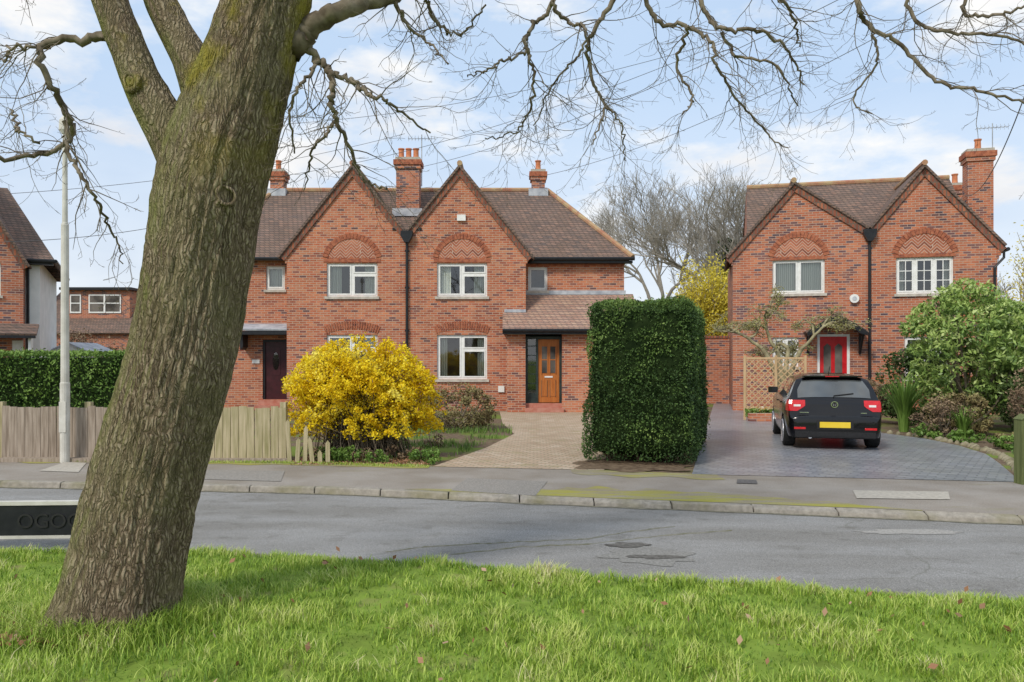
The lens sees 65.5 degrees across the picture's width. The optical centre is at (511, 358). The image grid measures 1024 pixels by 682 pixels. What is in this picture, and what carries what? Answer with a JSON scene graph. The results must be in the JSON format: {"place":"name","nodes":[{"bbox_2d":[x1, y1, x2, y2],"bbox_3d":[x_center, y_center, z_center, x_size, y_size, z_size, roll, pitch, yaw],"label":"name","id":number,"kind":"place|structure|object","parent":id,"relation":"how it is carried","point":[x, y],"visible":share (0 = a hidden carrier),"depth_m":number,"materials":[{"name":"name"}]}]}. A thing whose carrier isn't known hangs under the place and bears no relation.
{"place":"outdoors","nodes":[
{"label":"outdoors","id":0,"kind":"place"},
{"bbox_2d":[0,542,1023,681],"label":"grass verge","id":1,"kind":"object","parent":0,"point":[362,643],"depth_m":4.78,"materials":[{"name":"green plant"}]},
{"bbox_2d":[0,569,288,681],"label":"grass tuft","id":2,"kind":"object","parent":1,"relation":"on","point":[192,610],"visible":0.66,"depth_m":4.83,"materials":[{"name":"green plant"}]},
{"bbox_2d":[0,546,1011,681],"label":"fallen leaves","id":3,"kind":"object","parent":1,"relation":"on","point":[739,639],"visible":0.64,"depth_m":4.86,"materials":[{"name":"brown plant"}]},
{"bbox_2d":[0,0,1023,642],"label":"oak tree","id":4,"kind":"object","parent":1,"relation":"on","point":[212,132],"visible":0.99,"depth_m":5.00,"materials":[{"name":"brown plant"}]},
{"bbox_2d":[0,488,1023,599],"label":"road","id":5,"kind":"structure","parent":0,"point":[836,552],"depth_m":7.88,"materials":[{"name":"grey asphalt"}]},
{"bbox_2d":[0,500,78,538],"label":"street sign","id":6,"kind":"object","parent":5,"relation":"on","point":[35,519],"visible":0.53,"depth_m":7.41,"materials":[{"name":"black plastic"}]},
{"bbox_2d":[32,551,950,598],"bbox_3d":[0.095,1.770,6.180,28.363,0.001,1.419,0,0,9],"label":"gutter","id":7,"kind":"object","parent":5,"relation":"on","point":[903,593],"visible":0.06,"depth_m":6.76,"materials":[{"name":"grey concrete"}]},
{"bbox_2d":[0,480,1023,523],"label":"kerb","id":8,"kind":"structure","parent":5,"relation":"on","point":[882,513],"depth_m":9.63,"materials":[{"name":"concrete"}]},
{"bbox_2d":[0,487,1023,524],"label":"gutter","id":9,"kind":"object","parent":5,"relation":"on","point":[583,505],"visible":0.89,"depth_m":9.56,"materials":[{"name":"grey concrete"}]},
{"bbox_2d":[385,526,731,554],"bbox_3d":[0.550,1.779,7.785,3.539,0.032,0.450,0,0,-20],"label":"road crack","id":10,"kind":"object","parent":5,"relation":"on","point":[558,540],"visible":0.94,"depth_m":7.70,"materials":[{"name":"grey asphalt"}]},
{"bbox_2d":[604,542,651,547],"bbox_3d":[1.105,1.767,7.579,0.458,0.001,0.240,0,0,0],"label":"road patch","id":11,"kind":"object","parent":5,"relation":"on","point":[628,545],"visible":1,"depth_m":7.59,"materials":[{"name":"grey asphalt"}]},
{"bbox_2d":[597,546,694,565],"bbox_3d":[1.245,1.771,7.170,0.810,0.001,0.686,0,0,34],"label":"road patch","id":12,"kind":"object","parent":5,"relation":"on","point":[621,555],"visible":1,"depth_m":7.22,"materials":[{"name":"grey asphalt"}]},
{"bbox_2d":[627,555,687,558],"bbox_3d":[1.301,1.767,7.120,0.563,0.001,0.153,0,0,0],"label":"road patch","id":13,"kind":"object","parent":5,"relation":"on","point":[657,556],"visible":1,"depth_m":7.13,"materials":[{"name":"grey asphalt"}]},
{"bbox_2d":[859,529,961,533],"bbox_3d":[4.064,1.771,8.169,1.144,0.001,0.245,0,0,0],"label":"road patch","id":14,"kind":"object","parent":5,"relation":"on","point":[907,531],"visible":1,"depth_m":8.18,"materials":[{"name":"grey asphalt"}]},
{"bbox_2d":[0,462,1023,514],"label":"pavement","id":15,"kind":"structure","parent":0,"point":[994,497],"depth_m":10.96,"materials":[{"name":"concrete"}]},
{"bbox_2d":[40,462,85,471],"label":"concrete slab","id":16,"kind":"structure","parent":15,"relation":"on","point":[70,466],"depth_m":12.42,"materials":[{"name":"grey concrete"}]},
{"bbox_2d":[59,116,69,462],"bbox_3d":[-7.350,-1.150,13.100,0.179,5.700,0.179,0,0,0],"label":"street lamp","id":17,"kind":"object","parent":15,"relation":"on","point":[64,416],"visible":0.79,"depth_m":13.05,"materials":[{"name":"metal"}]},
{"bbox_2d":[22,462,429,468],"bbox_3d":[-6.646,1.696,13.062,10.773,0.001,0.589,0,0,5],"label":"moss strip","id":18,"kind":"object","parent":15,"relation":"on","point":[352,465],"visible":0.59,"depth_m":12.80,"materials":[{"name":"green plant"}]},
{"bbox_2d":[86,460,429,467],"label":"weeds","id":19,"kind":"object","parent":18,"relation":"on","point":[349,463],"visible":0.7,"depth_m":12.87,"materials":[{"name":"green plant"}]},
{"bbox_2d":[205,470,284,480],"bbox_3d":[-4.226,1.694,11.652,2.181,0.001,0.991,0,0,7],"label":"pavement patch","id":20,"kind":"object","parent":15,"relation":"on","point":[256,475],"visible":0.6,"depth_m":11.58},
{"bbox_2d":[452,478,546,495],"bbox_3d":[-0.175,1.694,10.605,1.164,0.001,1.280,0,0,10],"label":"pavement patch","id":21,"kind":"object","parent":15,"relation":"on","point":[518,487],"visible":1,"depth_m":10.58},
{"bbox_2d":[571,469,724,479],"bbox_3d":[1.936,1.696,11.663,2.298,0.001,0.634,0,0,15],"label":"moss strip","id":22,"kind":"object","parent":15,"relation":"on","point":[652,474],"visible":1,"depth_m":11.70,"materials":[{"name":"green plant"}]},
{"bbox_2d":[412,486,913,509],"bbox_3d":[1.693,1.696,10.063,6.182,0.001,0.917,0,0,13],"label":"moss strip","id":23,"kind":"object","parent":15,"relation":"on","point":[608,492],"visible":1,"depth_m":9.82,"materials":[{"name":"green plant"}]},
{"bbox_2d":[737,479,756,483],"bbox_3d":[3.240,1.691,11.005,0.273,0.001,0.371,0,0,14],"label":"drain cover","id":24,"kind":"object","parent":15,"relation":"on","point":[746,481],"visible":1,"depth_m":10.99,"materials":[{"name":"metal"}]},
{"bbox_2d":[853,490,949,498],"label":"concrete slab","id":25,"kind":"structure","parent":15,"relation":"in","point":[903,494],"depth_m":9.95,"materials":[{"name":"grey concrete"}]},
{"bbox_2d":[1013,414,1023,484],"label":"fence post","id":26,"kind":"object","parent":15,"relation":"on","point":[1018,448],"visible":0.82,"depth_m":10.84,"materials":[{"name":"green wood"}]},
{"bbox_2d":[0,0,1023,305],"label":"sky","id":27,"kind":"structure","parent":0,"point":[940,137],"materials":[{"name":"blue"}]},
{"bbox_2d":[435,411,607,469],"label":"driveway","id":28,"kind":"structure","parent":0,"point":[542,440],"depth_m":15.42,"materials":[{"name":"beige brick"}]},
{"bbox_2d":[254,404,1013,481],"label":"garden ground","id":29,"kind":"structure","parent":0,"point":[998,425],"depth_m":16.86,"materials":[{"name":"brown soil"}]},
{"bbox_2d":[0,236,56,357],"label":"walls","id":30,"kind":"structure","parent":29,"relation":"on","point":[42,297],"depth_m":26.59,"materials":[{"name":"white paint"}]},
{"bbox_2d":[0,263,2,297],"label":"windows","id":31,"kind":"structure","parent":30,"relation":"attached to","point":[1,296],"depth_m":25.78,"materials":[{"name":"white paint"}]},
{"bbox_2d":[0,188,60,281],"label":"roof","id":32,"kind":"structure","parent":30,"relation":"on","point":[15,224],"depth_m":27.56,"materials":[{"name":"tile"}]},
{"bbox_2d":[0,225,69,350],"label":"trim","id":33,"kind":"structure","parent":30,"relation":"attached to","point":[27,331],"depth_m":25.84,"materials":[{"name":"plastic"}]},
{"bbox_2d":[0,347,125,407],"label":"hedge","id":34,"kind":"object","parent":29,"relation":"on","point":[27,379],"visible":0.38,"depth_m":16.80,"materials":[{"name":"green plant"}]},
{"bbox_2d":[51,342,115,357],"bbox_3d":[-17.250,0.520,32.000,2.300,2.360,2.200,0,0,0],"label":"car","id":35,"kind":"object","parent":29,"relation":"on","point":[74,346],"depth_m":31.44,"materials":[{"name":"silver metal"}]},
{"bbox_2d":[57,328,125,350],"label":"bare shrub","id":36,"kind":"object","parent":29,"relation":"on","point":[77,336],"visible":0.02,"depth_m":35.94,"materials":[{"name":"brown plant"}]},
{"bbox_2d":[57,290,136,351],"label":"walls","id":37,"kind":"structure","parent":29,"relation":"on","point":[128,296],"depth_m":46.90,"materials":[{"name":"red brick"}]},
{"bbox_2d":[70,294,120,312],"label":"windows","id":38,"kind":"structure","parent":37,"relation":"attached to","point":[96,301],"depth_m":46.83,"materials":[{"name":"white paint"}]},
{"bbox_2d":[57,287,137,333],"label":"roof","id":39,"kind":"structure","parent":37,"relation":"on","point":[107,325],"depth_m":46.47,"materials":[{"name":"tile"}]},
{"bbox_2d":[0,402,287,461],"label":"wooden fence","id":40,"kind":"object","parent":29,"relation":"on","point":[29,434],"visible":0.62,"depth_m":13.30,"materials":[{"name":"brown wood"}]},
{"bbox_2d":[285,420,329,462],"bbox_3d":[-3.336,1.346,13.011,0.761,0.708,0.040,0,0,9],"label":"picket fence","id":41,"kind":"object","parent":29,"relation":"on","point":[307,444],"visible":0.78,"depth_m":13.01,"materials":[{"name":"beige wood"}]},
{"bbox_2d":[307,445,325,461],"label":"bedding plant","id":42,"kind":"object","parent":29,"relation":"on","point":[315,449],"visible":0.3,"depth_m":13.31,"materials":[{"name":"green plant"}]},
{"bbox_2d":[314,446,337,459],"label":"bedding plant","id":43,"kind":"object","parent":29,"relation":"on","point":[332,447],"visible":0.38,"depth_m":13.34,"materials":[{"name":"green plant"}]},
{"bbox_2d":[317,446,345,459],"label":"bedding plant","id":44,"kind":"object","parent":29,"relation":"on","point":[324,454],"visible":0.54,"depth_m":13.30,"materials":[{"name":"green plant"}]},
{"bbox_2d":[330,446,354,460],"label":"bedding plant","id":45,"kind":"object","parent":29,"relation":"on","point":[339,455],"visible":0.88,"depth_m":13.16,"materials":[{"name":"green plant"}]},
{"bbox_2d":[331,445,355,460],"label":"bedding plant","id":46,"kind":"object","parent":29,"relation":"on","point":[352,449],"visible":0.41,"depth_m":13.40,"materials":[{"name":"green plant"}]},
{"bbox_2d":[292,453,433,464],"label":"leaf litter","id":47,"kind":"object","parent":29,"relation":"on","point":[398,459],"visible":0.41,"depth_m":13.03,"materials":[{"name":"brown plant"}]},
{"bbox_2d":[281,332,447,461],"bbox_3d":[-2.598,0.614,13.963,2.932,2.186,2.399,0,0,0],"label":"forsythia bush","id":48,"kind":"object","parent":29,"relation":"on","point":[348,396],"visible":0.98,"depth_m":13.46,"materials":[{"name":"yellow plant"}]},
{"bbox_2d":[352,447,379,460],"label":"bedding plant","id":49,"kind":"object","parent":29,"relation":"on","point":[374,455],"visible":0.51,"depth_m":13.15,"materials":[{"name":"green plant"}]},
{"bbox_2d":[354,449,388,462],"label":"bedding plant","id":50,"kind":"object","parent":29,"relation":"on","point":[367,455],"visible":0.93,"depth_m":12.98,"materials":[{"name":"green plant"}]},
{"bbox_2d":[384,445,405,458],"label":"bedding plant","id":51,"kind":"object","parent":29,"relation":"on","point":[402,455],"visible":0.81,"depth_m":13.51,"materials":[{"name":"green plant"}]},
{"bbox_2d":[314,421,511,462],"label":"garden grass","id":52,"kind":"structure","parent":29,"relation":"on","point":[465,445],"depth_m":16.79,"materials":[{"name":"green plant"}]},
{"bbox_2d":[404,446,424,459],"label":"bedding plant","id":53,"kind":"object","parent":29,"relation":"on","point":[413,448],"visible":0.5,"depth_m":13.41,"materials":[{"name":"green plant"}]},
{"bbox_2d":[408,446,439,460],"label":"bedding plant","id":54,"kind":"object","parent":29,"relation":"on","point":[430,452],"visible":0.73,"depth_m":13.08,"materials":[{"name":"green plant"}]},
{"bbox_2d":[224,177,623,411],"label":"walls","id":55,"kind":"structure","parent":29,"relation":"on","point":[342,229],"depth_m":26.00,"materials":[{"name":"red brick"}]},
{"bbox_2d":[240,324,286,409],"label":"side door","id":56,"kind":"structure","parent":55,"relation":"attached to","point":[274,362],"depth_m":27.07,"materials":[{"name":"black paint"}]},
{"bbox_2d":[264,263,548,381],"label":"windows","id":57,"kind":"structure","parent":55,"relation":"attached to","point":[461,358],"depth_m":26.22,"materials":[{"name":"white paint"}]},
{"bbox_2d":[255,160,634,327],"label":"roof","id":58,"kind":"structure","parent":55,"relation":"on","point":[542,226],"depth_m":27.91,"materials":[{"name":"tile"}]},
{"bbox_2d":[266,160,289,195],"bbox_3d":[-8.950,-6.890,30.525,0.740,1.420,0.730,0,0,0],"label":"chimney","id":59,"kind":"object","parent":58,"relation":"on","point":[279,174],"visible":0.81,"depth_m":30.25,"materials":[{"name":"red brick"}]},
{"bbox_2d":[392,148,423,215],"bbox_3d":[-3.800,-6.455,29.275,1.080,2.550,0.830,0,0,0],"label":"chimney","id":60,"kind":"object","parent":58,"relation":"on","point":[406,179],"visible":0.92,"depth_m":29.00,"materials":[{"name":"red brick"}]},
{"bbox_2d":[408,134,435,185],"bbox_3d":[-3.320,-7.300,29.310,1.002,1.900,0.340,0,0,0],"label":"aerial","id":61,"kind":"object","parent":60,"relation":"attached to","point":[421,138],"visible":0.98,"depth_m":29.28,"materials":[{"name":"silver metal"}]},
{"bbox_2d":[10,0,1023,241],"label":"overhead wires","id":62,"kind":"object","parent":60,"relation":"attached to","point":[588,113],"visible":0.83,"depth_m":25.12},
{"bbox_2d":[528,160,547,195],"bbox_3d":[1.000,-6.890,30.525,0.740,1.420,0.730,0,0,0],"label":"chimney","id":63,"kind":"object","parent":58,"relation":"on","point":[537,176],"visible":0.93,"depth_m":30.25,"materials":[{"name":"red brick"}]},
{"bbox_2d":[255,165,634,391],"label":"trim","id":64,"kind":"structure","parent":55,"relation":"attached to","point":[406,235],"depth_m":25.94,"materials":[{"name":"plastic"}]},
{"bbox_2d":[525,335,563,411],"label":"front door","id":65,"kind":"structure","parent":55,"relation":"attached to","point":[543,368],"depth_m":25.66,"materials":[{"name":"brown wood"}]},
{"bbox_2d":[407,448,441,464],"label":"bedding plant","id":66,"kind":"object","parent":29,"relation":"on","point":[432,460],"visible":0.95,"depth_m":13.05,"materials":[{"name":"green plant"}]},
{"bbox_2d":[423,434,443,446],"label":"bedding plant","id":67,"kind":"object","parent":29,"relation":"on","point":[437,443],"visible":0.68,"depth_m":15.44,"materials":[{"name":"green plant"}]},
{"bbox_2d":[422,382,497,429],"bbox_3d":[-1.361,1.189,19.235,1.842,1.297,1.844,0,0,-33],"label":"garden shrub","id":68,"kind":"object","parent":29,"relation":"on","point":[487,413],"visible":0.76,"depth_m":19.08,"materials":[{"name":"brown plant"}]},
{"bbox_2d":[573,459,693,471],"bbox_3d":[1.924,1.690,12.701,1.936,0.001,1.648,0,0,0],"label":"hedge bed","id":69,"kind":"object","parent":29,"relation":"on","point":[628,465],"visible":0.95,"depth_m":12.64,"materials":[{"name":"soil"}]},
{"bbox_2d":[578,294,710,463],"bbox_3d":[2.616,0.273,14.871,2.086,2.871,4.818,0,0,16],"label":"hedge","id":70,"kind":"object","parent":29,"relation":"on","point":[647,392],"visible":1,"depth_m":12.85,"materials":[{"name":"green plant"}]},
{"bbox_2d":[582,163,743,299],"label":"bare tree","id":71,"kind":"object","parent":29,"relation":"on","point":[658,269],"visible":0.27,"depth_m":54.51,"materials":[{"name":"grey plant"}]},
{"bbox_2d":[603,161,770,291],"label":"bare tree","id":72,"kind":"object","parent":29,"relation":"on","point":[656,238],"visible":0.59,"depth_m":47.73,"materials":[{"name":"grey plant"}]},
{"bbox_2d":[714,237,738,278],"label":"ivy","id":73,"kind":"object","parent":72,"relation":"attached to","point":[724,254],"visible":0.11,"depth_m":49.28,"materials":[{"name":"green plant"}]},
{"bbox_2d":[666,253,728,335],"bbox_3d":[8.953,-1.815,37.062,4.369,6.676,4.300,0,0,0],"label":"bush","id":74,"kind":"object","parent":29,"relation":"on","point":[710,302],"visible":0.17,"depth_m":36.16,"materials":[{"name":"yellow plant"}]},
{"bbox_2d":[704,177,1002,414],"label":"walls","id":75,"kind":"structure","parent":29,"relation":"on","point":[926,218],"depth_m":25.49,"materials":[{"name":"red brick"}]},
{"bbox_2d":[803,311,868,373],"bbox_3d":[10.225,0.136,25.218,1.840,3.227,0.960,0,0,14],"label":"front door","id":76,"kind":"structure","parent":75,"relation":"attached to","point":[833,352],"depth_m":25.56,"materials":[{"name":"red paint"}]},
{"bbox_2d":[771,257,952,380],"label":"windows","id":77,"kind":"structure","parent":75,"relation":"attached to","point":[924,276],"depth_m":25.87,"materials":[{"name":"white paint"}]},
{"bbox_2d":[724,159,1006,271],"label":"roof","id":78,"kind":"structure","parent":75,"relation":"on","point":[867,203],"depth_m":28.57,"materials":[{"name":"tile"}]},
{"bbox_2d":[726,165,1009,381],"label":"trim","id":79,"kind":"structure","parent":75,"relation":"attached to","point":[869,235],"depth_m":25.18,"materials":[{"name":"plastic"}]},
{"bbox_2d":[951,173,961,198],"bbox_3d":[16.837,-5.105,30.284,0.740,3.850,0.730,0,0,14],"label":"chimney","id":80,"kind":"object","parent":75,"relation":"on","point":[957,185],"visible":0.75,"depth_m":30.03,"materials":[{"name":"red brick"}]},
{"bbox_2d":[959,138,998,262],"bbox_3d":[15.864,-5.330,27.125,1.020,4.300,0.830,0,0,14],"label":"chimney","id":81,"kind":"object","parent":75,"relation":"on","point":[979,163],"visible":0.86,"depth_m":26.85,"materials":[{"name":"red brick"}]},
{"bbox_2d":[975,123,1009,146],"bbox_3d":[16.309,-7.050,27.050,1.002,1.900,0.340,0,0,14],"label":"aerial","id":82,"kind":"object","parent":81,"relation":"attached to","point":[992,127],"visible":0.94,"depth_m":27.03,"materials":[{"name":"silver metal"}]},
{"bbox_2d":[866,378,890,418],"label":"garden shrub","id":83,"kind":"object","parent":29,"relation":"on","point":[872,382],"visible":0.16,"depth_m":20.73,"materials":[{"name":"brown plant"}]},
{"bbox_2d":[872,369,930,431],"bbox_3d":[9.071,0.923,18.591,1.613,1.553,1.541,0,0,0],"label":"phormium plant","id":84,"kind":"object","parent":29,"relation":"on","point":[904,401],"visible":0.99,"depth_m":18.45,"materials":[{"name":"green plant"}]},
{"bbox_2d":[910,422,943,438],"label":"bedding plant","id":85,"kind":"object","parent":29,"relation":"on","point":[921,430],"visible":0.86,"depth_m":17.12,"materials":[{"name":"green plant"}]},
{"bbox_2d":[874,337,991,426],"bbox_3d":[11.049,0.542,20.505,3.405,2.415,2.116,0,0,0],"label":"evergreen shrub","id":86,"kind":"object","parent":29,"relation":"on","point":[895,365],"visible":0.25,"depth_m":20.55,"materials":[{"name":"green plant"}]},
{"bbox_2d":[908,395,975,437],"bbox_3d":[9.390,1.245,17.456,1.292,0.949,1.008,0,0,-24],"label":"bare shrub","id":87,"kind":"object","parent":29,"relation":"on","point":[940,420],"visible":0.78,"depth_m":17.31,"materials":[{"name":"brown plant"}]},
{"bbox_2d":[887,430,1013,471],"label":"edging stones","id":88,"kind":"object","parent":29,"relation":"on","point":[1007,459],"visible":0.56,"depth_m":14.99,"materials":[{"name":"beige stone"}]},
{"bbox_2d":[920,391,999,435],"bbox_3d":[9.986,1.223,17.827,1.614,1.034,1.292,0,0,0],"label":"garden shrub","id":89,"kind":"object","parent":29,"relation":"on","point":[978,403],"visible":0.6,"depth_m":17.67,"materials":[{"name":"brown plant"}]},
{"bbox_2d":[897,277,1023,428],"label":"rhododendron bush","id":90,"kind":"object","parent":29,"relation":"on","point":[1001,337],"visible":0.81,"depth_m":18.62,"materials":[{"name":"green plant"}]},
{"bbox_2d":[947,407,975,437],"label":"phormium plant","id":91,"kind":"object","parent":29,"relation":"on","point":[962,423],"visible":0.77,"depth_m":17.11,"materials":[{"name":"green plant"}]},
{"bbox_2d":[946,429,985,442],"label":"bedding plant","id":92,"kind":"object","parent":29,"relation":"on","point":[957,434],"visible":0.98,"depth_m":16.33,"materials":[{"name":"green plant"}]},
{"bbox_2d":[973,301,1023,410],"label":"rhododendron bush","id":93,"kind":"object","parent":29,"relation":"on","point":[1021,308],"visible":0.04,"depth_m":19.96,"materials":[{"name":"green plant"}]},
{"bbox_2d":[986,434,1013,450],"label":"bedding plant","id":94,"kind":"object","parent":29,"relation":"on","point":[1002,439],"visible":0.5,"depth_m":14.92,"materials":[{"name":"green plant"}]},
{"bbox_2d":[993,432,1013,446],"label":"bedding plant","id":95,"kind":"object","parent":29,"relation":"on","point":[997,435],"visible":0.23,"depth_m":15.36,"materials":[{"name":"green plant"}]},
{"bbox_2d":[997,274,1016,298],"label":"bare tree","id":96,"kind":"object","parent":29,"relation":"on","point":[1010,287],"visible":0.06,"depth_m":45.20,"materials":[{"name":"plant"}]},
{"bbox_2d":[992,363,1023,431],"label":"evergreen shrub","id":97,"kind":"object","parent":29,"relation":"on","point":[1006,418],"visible":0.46,"depth_m":18.20,"materials":[{"name":"green plant"}]},
{"bbox_2d":[999,220,1023,314],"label":"willow tree","id":98,"kind":"object","parent":29,"relation":"on","point":[1022,284],"visible":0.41,"depth_m":33.55,"materials":[{"name":"beige plant"}]},
{"bbox_2d":[1002,367,1023,420],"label":"bare shrub","id":99,"kind":"object","parent":29,"relation":"on","point":[1019,392],"visible":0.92,"depth_m":15.69,"materials":[{"name":"brown plant"}]},
{"bbox_2d":[692,403,1013,481],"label":"driveway","id":100,"kind":"structure","parent":0,"point":[736,443],"depth_m":13.70,"materials":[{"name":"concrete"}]},
{"bbox_2d":[748,413,771,420],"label":"garden wall","id":101,"kind":"structure","parent":100,"relation":"on","point":[759,416],"depth_m":21.60,"materials":[{"name":"red brick"}]},
{"bbox_2d":[745,408,772,416],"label":"groundcover plants","id":102,"kind":"object","parent":101,"relation":"on","point":[754,410],"visible":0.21,"depth_m":21.86,"materials":[{"name":"green plant"}]},
{"bbox_2d":[748,406,772,412],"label":"flowering plants","id":103,"kind":"object","parent":101,"relation":"on","point":[763,407],"visible":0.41,"depth_m":21.86,"materials":[{"name":"plant"}]},
{"bbox_2d":[743,355,806,419],"bbox_3d":[7.258,0.800,22.019,1.666,1.800,0.060,0,0,14],"label":"garden trellis","id":104,"kind":"object","parent":100,"relation":"on","point":[775,358],"visible":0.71,"depth_m":22.07,"materials":[{"name":"brown wood"}]},
{"bbox_2d":[708,283,872,388],"bbox_3d":[7.793,-0.255,23.044,4.321,3.926,3.122,0,0,0],"label":"magnolia tree","id":105,"kind":"object","parent":100,"relation":"on","point":[778,350],"visible":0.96,"depth_m":22.76,"materials":[{"name":"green plant"}]},
{"bbox_2d":[768,367,881,446],"bbox_3d":[6.481,0.917,16.731,2.039,1.555,4.020,0,0,14],"label":"parked car","id":106,"kind":"object","parent":100,"relation":"on","point":[829,405],"visible":1,"depth_m":14.96,"materials":[{"name":"black paint"}]}
]}

